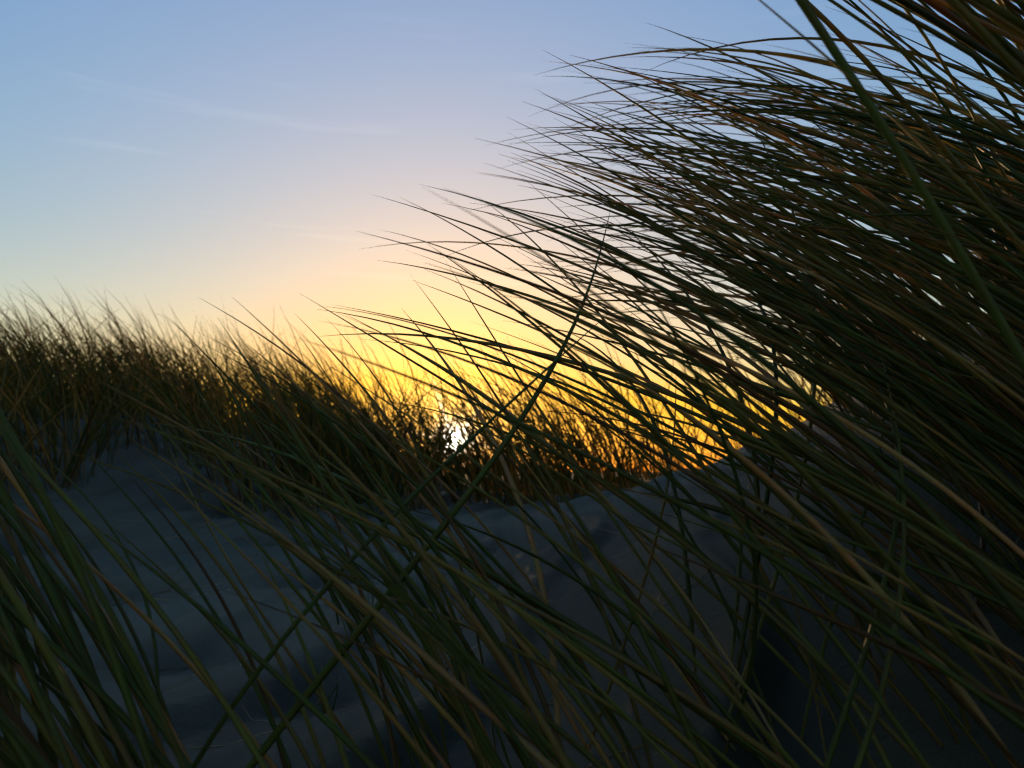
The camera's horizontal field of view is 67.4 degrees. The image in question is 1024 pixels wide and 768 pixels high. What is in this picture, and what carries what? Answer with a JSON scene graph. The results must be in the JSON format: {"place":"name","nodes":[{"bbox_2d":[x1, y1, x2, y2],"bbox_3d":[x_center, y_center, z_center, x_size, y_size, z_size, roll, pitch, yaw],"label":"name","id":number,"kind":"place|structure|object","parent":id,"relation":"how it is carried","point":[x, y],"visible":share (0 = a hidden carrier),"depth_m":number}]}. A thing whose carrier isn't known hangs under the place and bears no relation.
{"place":"outdoors","nodes":[
{"label":"outdoors","id":0,"kind":"place"},
{"bbox_2d":[0,250,986,519],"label":"marram grass dunes","id":1,"kind":"structure","parent":0,"point":[42,388],"depth_m":3.67},
{"bbox_2d":[0,310,1023,767],"bbox_3d":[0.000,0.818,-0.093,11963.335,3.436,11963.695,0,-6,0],"label":"dune sand","id":2,"kind":"structure","parent":0,"point":[194,706],"depth_m":1.04},
{"bbox_2d":[0,0,1023,767],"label":"marram grass","id":3,"kind":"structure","parent":2,"relation":"on","point":[886,360],"depth_m":0.57},
{"bbox_2d":[10,361,1019,767],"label":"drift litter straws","id":4,"kind":"object","parent":2,"relation":"on","point":[402,617],"visible":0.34,"depth_m":1.53},
{"bbox_2d":[0,0,1023,471],"label":"sky","id":5,"kind":"structure","parent":0,"point":[180,152]}
]}

